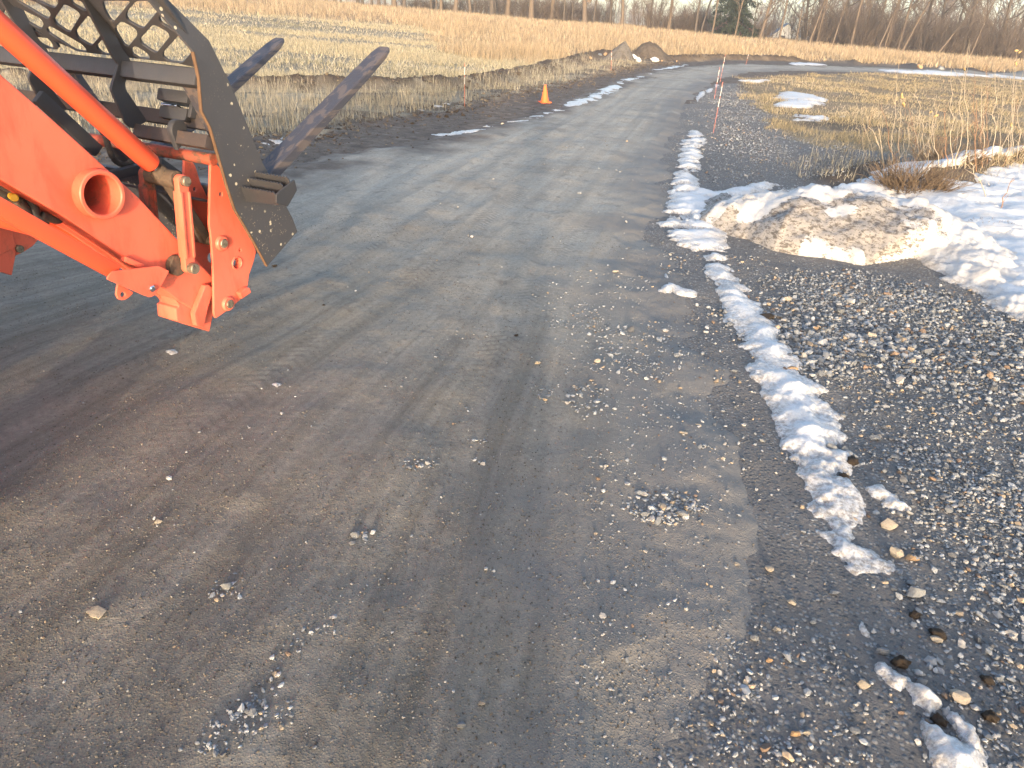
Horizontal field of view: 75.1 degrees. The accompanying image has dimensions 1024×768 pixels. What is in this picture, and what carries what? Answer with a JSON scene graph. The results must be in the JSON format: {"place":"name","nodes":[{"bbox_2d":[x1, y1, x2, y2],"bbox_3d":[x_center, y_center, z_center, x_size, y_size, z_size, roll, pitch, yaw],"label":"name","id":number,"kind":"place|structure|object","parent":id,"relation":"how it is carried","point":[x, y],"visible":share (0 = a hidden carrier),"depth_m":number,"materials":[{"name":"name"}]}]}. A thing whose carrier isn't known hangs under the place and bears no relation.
{"place":"outdoors","nodes":[
{"label":"outdoors","id":0,"kind":"place"},
{"bbox_2d":[0,0,553,78],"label":"field grass","id":1,"kind":"structure","parent":0,"point":[440,58],"depth_m":25.23,"materials":[{"name":"plant"}]},
{"bbox_2d":[0,63,1023,767],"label":"road","id":2,"kind":"structure","parent":0,"point":[464,177],"depth_m":2.69,"materials":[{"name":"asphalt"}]},
{"bbox_2d":[88,605,106,618],"bbox_3d":[-1.267,0.696,2.034,0.057,0.016,0.040,10,30,11],"label":"stone","id":3,"kind":"object","parent":2,"relation":"on","point":[97,612],"visible":1,"depth_m":2.03,"materials":[{"name":"stone"}]},
{"bbox_2d":[0,10,255,330],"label":"loader tractor","id":4,"kind":"object","parent":2,"relation":"on","point":[63,191],"visible":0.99,"depth_m":2.64,"materials":[{"name":"orange paint"}]},
{"bbox_2d":[0,0,389,266],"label":"pallet fork","id":5,"kind":"object","parent":4,"relation":"attached to","point":[260,193],"visible":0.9,"depth_m":2.89,"materials":[{"name":"paint"}]},
{"bbox_2d":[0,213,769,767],"bbox_3d":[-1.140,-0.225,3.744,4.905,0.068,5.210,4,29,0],"label":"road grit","id":6,"kind":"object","parent":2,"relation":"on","point":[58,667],"visible":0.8,"depth_m":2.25,"materials":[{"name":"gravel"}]},
{"bbox_2d":[431,125,492,135],"bbox_3d":[-0.721,-4.090,10.812,0.458,0.085,1.592,22,34,29],"label":"ice patch","id":7,"kind":"object","parent":2,"relation":"on","point":[459,132],"visible":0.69,"depth_m":10.68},
{"bbox_2d":[508,82,623,121],"bbox_3d":[1.806,-6.882,16.075,0.850,0.147,10.015,12,30,15],"label":"ice patch","id":8,"kind":"object","parent":2,"relation":"on","point":[584,100],"visible":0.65,"depth_m":15.70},
{"bbox_2d":[879,69,1023,79],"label":"snow patch","id":9,"kind":"object","parent":2,"relation":"on","point":[930,72],"visible":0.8,"depth_m":37.24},
{"bbox_2d":[0,0,1023,767],"bbox_3d":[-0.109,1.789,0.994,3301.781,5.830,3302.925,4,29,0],"label":"ground","id":10,"kind":"structure","parent":0,"point":[782,518],"depth_m":3.29,"materials":[{"name":"soil"}]},
{"bbox_2d":[0,51,650,141],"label":"verge grass","id":11,"kind":"structure","parent":10,"relation":"on","point":[308,98],"depth_m":12.87,"materials":[{"name":"plant"}]},
{"bbox_2d":[412,0,433,9],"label":"bush","id":12,"kind":"object","parent":10,"relation":"on","point":[425,5],"visible":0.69,"depth_m":89.56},
{"bbox_2d":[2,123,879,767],"bbox_3d":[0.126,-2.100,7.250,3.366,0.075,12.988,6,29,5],"label":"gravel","id":13,"kind":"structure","parent":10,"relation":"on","point":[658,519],"depth_m":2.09,"materials":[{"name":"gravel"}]},
{"bbox_2d":[459,0,497,13],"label":"bush","id":14,"kind":"object","parent":10,"relation":"on","point":[484,2],"visible":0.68,"depth_m":88.89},
{"bbox_2d":[471,0,502,15],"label":"bush","id":15,"kind":"object","parent":10,"relation":"on","point":[498,5],"visible":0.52,"depth_m":89.09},
{"bbox_2d":[94,49,881,170],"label":"soil crumbs","id":16,"kind":"object","parent":10,"relation":"on","point":[413,113],"visible":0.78,"depth_m":14.93,"materials":[{"name":"soil"}]},
{"bbox_2d":[502,0,539,17],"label":"bush","id":17,"kind":"object","parent":10,"relation":"on","point":[521,9],"visible":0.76,"depth_m":90.13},
{"bbox_2d":[20,0,1023,72],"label":"tall dry grass","id":18,"kind":"structure","parent":10,"relation":"on","point":[537,44],"depth_m":49.34,"materials":[{"name":"plant"}]},
{"bbox_2d":[528,0,533,19],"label":"bare tree","id":19,"kind":"object","parent":10,"relation":"on","point":[531,10],"visible":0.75,"depth_m":87.88,"materials":[{"name":"beige plant"}]},
{"bbox_2d":[527,0,560,20],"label":"bush","id":20,"kind":"object","parent":10,"relation":"on","point":[548,12],"visible":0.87,"depth_m":89.49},
{"bbox_2d":[538,84,551,102],"bbox_3d":[0.741,-6.511,14.919,0.250,0.370,0.250,-8,32,-14],"label":"traffic cone","id":21,"kind":"object","parent":10,"relation":"on","point":[544,99],"visible":1,"depth_m":14.90,"materials":[{"name":"orange plastic"}]},
{"bbox_2d":[534,0,576,20],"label":"bush","id":22,"kind":"object","parent":10,"relation":"on","point":[560,9],"visible":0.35,"depth_m":91.62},
{"bbox_2d":[540,0,581,21],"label":"bush","id":23,"kind":"object","parent":10,"relation":"on","point":[567,11],"visible":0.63,"depth_m":90.34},
{"bbox_2d":[582,0,591,22],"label":"bare tree","id":24,"kind":"object","parent":10,"relation":"on","point":[584,9],"visible":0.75,"depth_m":84.97,"materials":[{"name":"beige plant"}]},
{"bbox_2d":[574,2,602,22],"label":"bush","id":25,"kind":"object","parent":10,"relation":"on","point":[589,19],"visible":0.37,"depth_m":94.75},
{"bbox_2d":[589,1,620,23],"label":"bush","id":26,"kind":"object","parent":10,"relation":"on","point":[605,16],"visible":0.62,"depth_m":94.97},
{"bbox_2d":[602,41,634,60],"bbox_3d":[4.928,-15.241,30.469,1.564,0.857,1.455,4,29,0],"label":"gravel heap","id":27,"kind":"object","parent":10,"relation":"on","point":[622,49],"visible":0.94,"depth_m":30.25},
{"bbox_2d":[620,0,624,24],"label":"bare tree","id":28,"kind":"object","parent":10,"relation":"on","point":[622,11],"visible":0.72,"depth_m":83.66,"materials":[{"name":"beige plant"}]},
{"bbox_2d":[632,41,674,60],"bbox_3d":[6.953,-16.548,33.134,2.803,0.950,2.476,4,29,0],"label":"dirt heap","id":29,"kind":"object","parent":10,"relation":"on","point":[648,50],"visible":0.84,"depth_m":32.66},
{"bbox_2d":[625,0,684,28],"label":"bush","id":30,"kind":"object","parent":10,"relation":"on","point":[648,14],"visible":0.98,"depth_m":84.55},
{"bbox_2d":[328,0,1023,56],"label":"distant wood","id":31,"kind":"object","parent":10,"relation":"on","point":[936,8],"visible":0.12,"depth_m":128.62,"materials":[{"name":"plant"}]},
{"bbox_2d":[660,14,691,30],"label":"bush","id":32,"kind":"object","parent":10,"relation":"on","point":[682,27],"visible":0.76,"depth_m":90.28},
{"bbox_2d":[658,274,696,297],"bbox_3d":[1.200,-0.740,4.948,0.368,0.071,0.555,4,29,0],"label":"snow patch","id":33,"kind":"object","parent":10,"relation":"on","point":[674,289],"visible":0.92,"depth_m":4.79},
{"bbox_2d":[658,5,703,29],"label":"bush","id":34,"kind":"object","parent":10,"relation":"on","point":[685,11],"visible":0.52,"depth_m":92.25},
{"bbox_2d":[680,14,711,31],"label":"bush","id":35,"kind":"object","parent":10,"relation":"on","point":[699,26],"visible":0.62,"depth_m":92.21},
{"bbox_2d":[677,2,720,32],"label":"bush","id":36,"kind":"object","parent":10,"relation":"on","point":[703,14],"visible":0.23,"depth_m":93.90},
{"bbox_2d":[676,3,723,31],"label":"bush","id":37,"kind":"object","parent":10,"relation":"on","point":[695,14],"visible":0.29,"depth_m":93.50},
{"bbox_2d":[707,0,764,38],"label":"evergreen tree","id":38,"kind":"object","parent":10,"relation":"on","point":[730,8],"visible":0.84,"depth_m":83.89,"materials":[{"name":"green plant"}]},
{"bbox_2d":[748,14,776,37],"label":"bush","id":39,"kind":"object","parent":10,"relation":"on","point":[758,27],"visible":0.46,"depth_m":89.58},
{"bbox_2d":[756,14,780,37],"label":"bush","id":40,"kind":"object","parent":10,"relation":"on","point":[773,29],"visible":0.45,"depth_m":92.36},
{"bbox_2d":[758,0,792,37],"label":"bare tree","id":41,"kind":"object","parent":10,"relation":"on","point":[766,17],"visible":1,"depth_m":81.02,"materials":[{"name":"beige plant"}]},
{"bbox_2d":[656,130,895,575],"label":"snow bank","id":42,"kind":"structure","parent":10,"relation":"on","point":[807,424],"depth_m":3.57,"materials":[{"name":"snow"}]},
{"bbox_2d":[767,23,800,39],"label":"house","id":43,"kind":"structure","parent":10,"relation":"on","point":[785,35],"depth_m":113.10,"materials":[{"name":"beige"}]},
{"bbox_2d":[773,91,827,108],"bbox_3d":[8.168,-8.085,18.942,1.638,0.158,5.417,14,31,18],"label":"snow patch","id":44,"kind":"object","parent":10,"relation":"on","point":[809,100],"visible":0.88,"depth_m":18.40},
{"bbox_2d":[690,88,911,189],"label":"gravel","id":45,"kind":"structure","parent":10,"relation":"on","point":[751,158],"depth_m":11.17,"materials":[{"name":"gravel"}]},
{"bbox_2d":[779,0,825,41],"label":"bare tree","id":46,"kind":"object","parent":10,"relation":"on","point":[806,15],"visible":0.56,"depth_m":90.04,"materials":[{"name":"brown plant"}]},
{"bbox_2d":[776,1,832,40],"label":"bush","id":47,"kind":"object","parent":10,"relation":"on","point":[794,19],"visible":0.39,"depth_m":91.04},
{"bbox_2d":[796,0,818,41],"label":"bare tree","id":48,"kind":"object","parent":10,"relation":"on","point":[803,16],"visible":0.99,"depth_m":79.85,"materials":[{"name":"beige plant"}]},
{"bbox_2d":[793,114,844,121],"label":"snow patch","id":49,"kind":"object","parent":10,"relation":"on","point":[815,118],"visible":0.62,"depth_m":15.15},
{"bbox_2d":[809,0,831,42],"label":"bare tree","id":50,"kind":"object","parent":10,"relation":"on","point":[819,16],"visible":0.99,"depth_m":78.55,"materials":[{"name":"beige plant"}]},
{"bbox_2d":[793,1,850,43],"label":"bush","id":51,"kind":"object","parent":10,"relation":"on","point":[821,31],"visible":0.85,"depth_m":81.24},
{"bbox_2d":[800,1,859,43],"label":"bush","id":52,"kind":"object","parent":10,"relation":"on","point":[826,24],"visible":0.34,"depth_m":83.22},
{"bbox_2d":[832,0,847,44],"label":"bare tree","id":53,"kind":"object","parent":10,"relation":"on","point":[842,12],"visible":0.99,"depth_m":77.39,"materials":[{"name":"beige plant"}]},
{"bbox_2d":[812,5,871,45],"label":"bush","id":54,"kind":"object","parent":10,"relation":"on","point":[841,35],"visible":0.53,"depth_m":81.55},
{"bbox_2d":[847,456,858,465],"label":"dirt clod","id":55,"kind":"object","parent":10,"relation":"on","point":[852,461],"visible":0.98,"depth_m":3.00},
{"bbox_2d":[825,0,887,46],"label":"bush","id":56,"kind":"object","parent":10,"relation":"on","point":[854,20],"visible":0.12,"depth_m":86.09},
{"bbox_2d":[849,0,866,44],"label":"bare tree","id":57,"kind":"object","parent":10,"relation":"on","point":[857,17],"visible":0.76,"depth_m":77.78,"materials":[{"name":"beige plant"}]},
{"bbox_2d":[822,0,896,48],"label":"bush","id":58,"kind":"object","parent":10,"relation":"on","point":[860,32],"visible":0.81,"depth_m":78.98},
{"bbox_2d":[699,183,1023,320],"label":"snow pile","id":59,"kind":"object","parent":10,"relation":"on","point":[864,228],"visible":0.96,"depth_m":5.88,"materials":[{"name":"snow"}]},
{"bbox_2d":[856,679,870,689],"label":"stone","id":60,"kind":"object","parent":10,"relation":"on","point":[862,684],"visible":1,"depth_m":1.97,"materials":[{"name":"stone"}]},
{"bbox_2d":[859,621,869,637],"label":"snow patch","id":61,"kind":"object","parent":10,"relation":"on","point":[864,631],"visible":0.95,"depth_m":2.17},
{"bbox_2d":[846,2,915,47],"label":"bush","id":62,"kind":"object","parent":10,"relation":"on","point":[876,42],"visible":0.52,"depth_m":80.24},
{"bbox_2d":[875,647,889,654],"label":"stone","id":63,"kind":"object","parent":10,"relation":"on","point":[883,651],"visible":1,"depth_m":2.09,"materials":[{"name":"grey stone"}]},
{"bbox_2d":[865,484,910,510],"bbox_3d":[1.566,0.476,2.806,0.185,0.055,0.276,-8,31,-20],"label":"snow patch","id":64,"kind":"object","parent":10,"relation":"on","point":[888,499],"visible":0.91,"depth_m":2.78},
{"bbox_2d":[880,518,897,529],"bbox_3d":[1.500,0.557,2.648,0.058,0.042,0.049,-12,32,-25],"label":"stone","id":65,"kind":"object","parent":10,"relation":"on","point":[888,524],"visible":1,"depth_m":2.64,"materials":[{"name":"stone"}]},
{"bbox_2d":[865,3,916,49],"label":"bush","id":66,"kind":"object","parent":10,"relation":"on","point":[897,25],"visible":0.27,"depth_m":82.61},
{"bbox_2d":[878,0,903,49],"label":"bare tree","id":67,"kind":"object","parent":10,"relation":"on","point":[888,26],"visible":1,"depth_m":75.21,"materials":[{"name":"beige plant"}]},
{"bbox_2d":[852,1,931,45],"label":"bush","id":68,"kind":"object","parent":10,"relation":"on","point":[889,17],"visible":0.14,"depth_m":84.23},
{"bbox_2d":[852,0,931,27],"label":"bare tree","id":69,"kind":"object","parent":10,"relation":"on","point":[899,7],"visible":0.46,"depth_m":84.41,"materials":[{"name":"brown plant"}]},
{"bbox_2d":[874,662,910,691],"bbox_3d":[1.151,0.894,2.010,0.168,0.048,0.168,25,35,33],"label":"snow patch","id":70,"kind":"object","parent":10,"relation":"on","point":[891,677],"visible":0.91,"depth_m":2.00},
{"bbox_2d":[878,0,906,49],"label":"bare tree","id":71,"kind":"object","parent":10,"relation":"on","point":[883,22],"visible":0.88,"depth_m":76.58,"materials":[{"name":"beige plant"}]},
{"bbox_2d":[889,547,903,557],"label":"stone","id":72,"kind":"object","parent":10,"relation":"on","point":[895,552],"visible":1,"depth_m":2.49,"materials":[{"name":"stone"}]},
{"bbox_2d":[777,137,1023,186],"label":"fringe grass","id":73,"kind":"structure","parent":10,"relation":"on","point":[834,159],"depth_m":9.56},
{"bbox_2d":[890,655,911,669],"bbox_3d":[1.197,0.858,2.049,0.047,0.039,0.051,5,14,-18],"label":"dirt clod","id":74,"kind":"object","parent":10,"relation":"on","point":[901,662],"visible":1,"depth_m":2.04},
{"bbox_2d":[875,13,929,49],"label":"bush","id":75,"kind":"object","parent":10,"relation":"on","point":[891,44],"visible":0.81,"depth_m":78.44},
{"bbox_2d":[875,7,938,49],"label":"bush","id":76,"kind":"object","parent":10,"relation":"on","point":[910,25],"visible":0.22,"depth_m":84.43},
{"bbox_2d":[896,0,925,48],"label":"bare tree","id":77,"kind":"object","parent":10,"relation":"on","point":[907,15],"visible":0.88,"depth_m":77.12,"materials":[{"name":"beige plant"}]},
{"bbox_2d":[905,586,925,596],"bbox_3d":[1.411,0.730,2.335,0.067,0.049,0.052,-7,27,-3],"label":"stone","id":78,"kind":"object","parent":10,"relation":"on","point":[913,591],"visible":1,"depth_m":2.32,"materials":[{"name":"grey stone"}]},
{"bbox_2d":[901,0,930,51],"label":"bare tree","id":79,"kind":"object","parent":10,"relation":"on","point":[908,39],"visible":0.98,"depth_m":73.58,"materials":[{"name":"beige plant"}]},
{"bbox_2d":[909,610,922,619],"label":"dirt clod","id":80,"kind":"object","parent":10,"relation":"on","point":[914,614],"visible":1,"depth_m":2.25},
{"bbox_2d":[905,681,941,713],"bbox_3d":[1.211,0.912,1.953,0.163,0.064,0.186,4,29,0],"label":"snow patch","id":81,"kind":"object","parent":10,"relation":"on","point":[927,699],"visible":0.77,"depth_m":1.93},
{"bbox_2d":[832,145,1023,292],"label":"snow field","id":82,"kind":"structure","parent":10,"relation":"on","point":[977,206],"depth_m":7.89,"materials":[{"name":"snow"}]},
{"bbox_2d":[854,153,981,194],"bbox_3d":[5.023,-2.557,8.238,1.434,0.558,1.070,4,29,0],"label":"weed clump","id":83,"kind":"object","parent":82,"relation":"on","point":[937,182],"visible":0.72,"depth_m":8.14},
{"bbox_2d":[968,135,1023,152],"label":"weed clump","id":84,"kind":"object","parent":82,"relation":"on","point":[982,146],"visible":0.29,"depth_m":10.74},
{"bbox_2d":[906,0,960,37],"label":"bare tree","id":85,"kind":"object","parent":10,"relation":"on","point":[930,9],"visible":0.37,"depth_m":84.79,"materials":[{"name":"brown plant"}]},
{"bbox_2d":[928,628,946,639],"bbox_3d":[1.392,0.817,2.179,0.054,0.029,0.048,0,31,-5],"label":"dirt clod","id":86,"kind":"object","parent":10,"relation":"on","point":[938,632],"visible":0.94,"depth_m":2.17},
{"bbox_2d":[902,6,975,51],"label":"bush","id":87,"kind":"object","parent":10,"relation":"on","point":[915,40],"visible":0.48,"depth_m":78.63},
{"bbox_2d":[930,712,949,726],"bbox_3d":[1.208,0.951,1.881,0.039,0.020,0.042,-11,33,-18],"label":"dirt clod","id":88,"kind":"object","parent":10,"relation":"on","point":[937,718],"visible":1,"depth_m":1.88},
{"bbox_2d":[905,18,979,53],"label":"bush","id":89,"kind":"object","parent":10,"relation":"on","point":[932,44],"visible":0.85,"depth_m":76.44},
{"bbox_2d":[914,4,982,54],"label":"bush","id":90,"kind":"object","parent":10,"relation":"on","point":[957,43],"visible":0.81,"depth_m":75.61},
{"bbox_2d":[938,0,959,24],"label":"bare tree","id":91,"kind":"object","parent":10,"relation":"on","point":[944,7],"visible":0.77,"depth_m":84.35,"materials":[{"name":"grey plant"}]},
{"bbox_2d":[902,135,996,168],"bbox_3d":[6.390,-3.381,9.676,1.312,0.418,0.988,4,29,0],"label":"weed clump","id":92,"kind":"object","parent":10,"relation":"on","point":[934,154],"visible":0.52,"depth_m":9.63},
{"bbox_2d":[920,720,988,767],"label":"snow patch","id":93,"kind":"object","parent":10,"relation":"on","point":[947,751],"visible":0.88,"depth_m":1.79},
{"bbox_2d":[949,68,960,168],"bbox_3d":[5.772,-3.448,8.712,0.439,1.242,0.136,1,29,-4],"label":"weed stalk","id":94,"kind":"object","parent":10,"relation":"on","point":[951,129],"visible":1,"depth_m":8.76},
{"bbox_2d":[923,9,990,54],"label":"bush","id":95,"kind":"object","parent":10,"relation":"on","point":[967,44],"visible":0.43,"depth_m":76.73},
{"bbox_2d":[952,66,965,168],"bbox_3d":[5.781,-3.457,8.712,0.519,1.260,0.090,4,29,0],"label":"weed stalk","id":96,"kind":"object","parent":10,"relation":"on","point":[964,69],"visible":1,"depth_m":8.68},
{"bbox_2d":[950,688,970,704],"bbox_3d":[1.314,0.919,1.954,0.054,0.035,0.047,24,35,32],"label":"stone","id":97,"kind":"object","parent":10,"relation":"on","point":[960,697],"visible":1,"depth_m":1.94,"materials":[{"name":"stone"}]},
{"bbox_2d":[938,0,989,51],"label":"bare tree","id":98,"kind":"object","parent":10,"relation":"on","point":[965,18],"visible":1,"depth_m":72.65,"materials":[{"name":"beige plant"}]},
{"bbox_2d":[946,711,988,758],"bbox_3d":[1.271,0.995,1.855,0.181,0.081,0.254,-17,35,-32],"label":"snow patch","id":99,"kind":"object","parent":10,"relation":"on","point":[966,732],"visible":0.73,"depth_m":1.85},
{"bbox_2d":[964,39,970,168],"bbox_3d":[6.005,-3.638,8.765,0.530,1.580,0.098,4,29,0],"label":"weed stalk","id":100,"kind":"object","parent":10,"relation":"on","point":[966,106],"visible":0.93,"depth_m":8.76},
{"bbox_2d":[946,0,989,54],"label":"bare tree","id":101,"kind":"object","parent":10,"relation":"on","point":[966,9],"visible":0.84,"depth_m":76.01,"materials":[{"name":"brown plant"}]},
{"bbox_2d":[939,13,998,56],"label":"bush","id":102,"kind":"object","parent":10,"relation":"on","point":[989,25],"visible":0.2,"depth_m":77.57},
{"bbox_2d":[943,12,1012,55],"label":"bush","id":103,"kind":"object","parent":10,"relation":"on","point":[984,32],"visible":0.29,"depth_m":77.41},
{"bbox_2d":[959,20,1008,57],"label":"bush","id":104,"kind":"object","parent":10,"relation":"on","point":[980,52],"visible":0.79,"depth_m":76.30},
{"bbox_2d":[970,0,999,55],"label":"bare tree","id":105,"kind":"object","parent":10,"relation":"on","point":[985,18],"visible":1,"depth_m":70.18,"materials":[{"name":"beige plant"}]},
{"bbox_2d":[979,675,994,685],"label":"dirt clod","id":106,"kind":"object","parent":10,"relation":"on","point":[988,679],"visible":1,"depth_m":2.02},
{"bbox_2d":[955,0,1023,55],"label":"bare tree","id":107,"kind":"object","parent":10,"relation":"on","point":[1009,8],"visible":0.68,"depth_m":77.18,"materials":[{"name":"brown plant"}]},
{"bbox_2d":[981,709,1000,723],"bbox_3d":[1.367,0.951,1.901,0.040,0.029,0.043,-3,26,0],"label":"dirt clod","id":108,"kind":"object","parent":10,"relation":"on","point":[990,715],"visible":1,"depth_m":1.89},
{"bbox_2d":[978,8,1023,59],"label":"bush","id":109,"kind":"object","parent":10,"relation":"on","point":[1007,36],"visible":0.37,"depth_m":77.45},
{"bbox_2d":[979,16,1023,60],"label":"bush","id":110,"kind":"object","parent":10,"relation":"on","point":[1011,45],"visible":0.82,"depth_m":76.03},
{"bbox_2d":[1009,49,1023,151],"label":"weed stalk","id":111,"kind":"object","parent":10,"relation":"on","point":[1016,64],"visible":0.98,"depth_m":10.09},
{"bbox_2d":[332,0,1023,40],"label":"sky","id":112,"kind":"structure","parent":0,"point":[682,2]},
{"bbox_2d":[650,84,1023,763],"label":"gravel","id":113,"kind":"structure","parent":0,"point":[892,630],"depth_m":3.96,"materials":[{"name":"gravel"}]},
{"bbox_2d":[706,266,1023,767],"bbox_3d":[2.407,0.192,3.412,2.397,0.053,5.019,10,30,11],"label":"gravel","id":114,"kind":"structure","parent":0,"point":[931,661],"depth_m":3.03,"materials":[{"name":"gravel"}]},
{"bbox_2d":[732,71,1023,185],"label":"short grass","id":115,"kind":"structure","parent":0,"point":[874,124],"depth_m":17.53,"materials":[{"name":"plant"}]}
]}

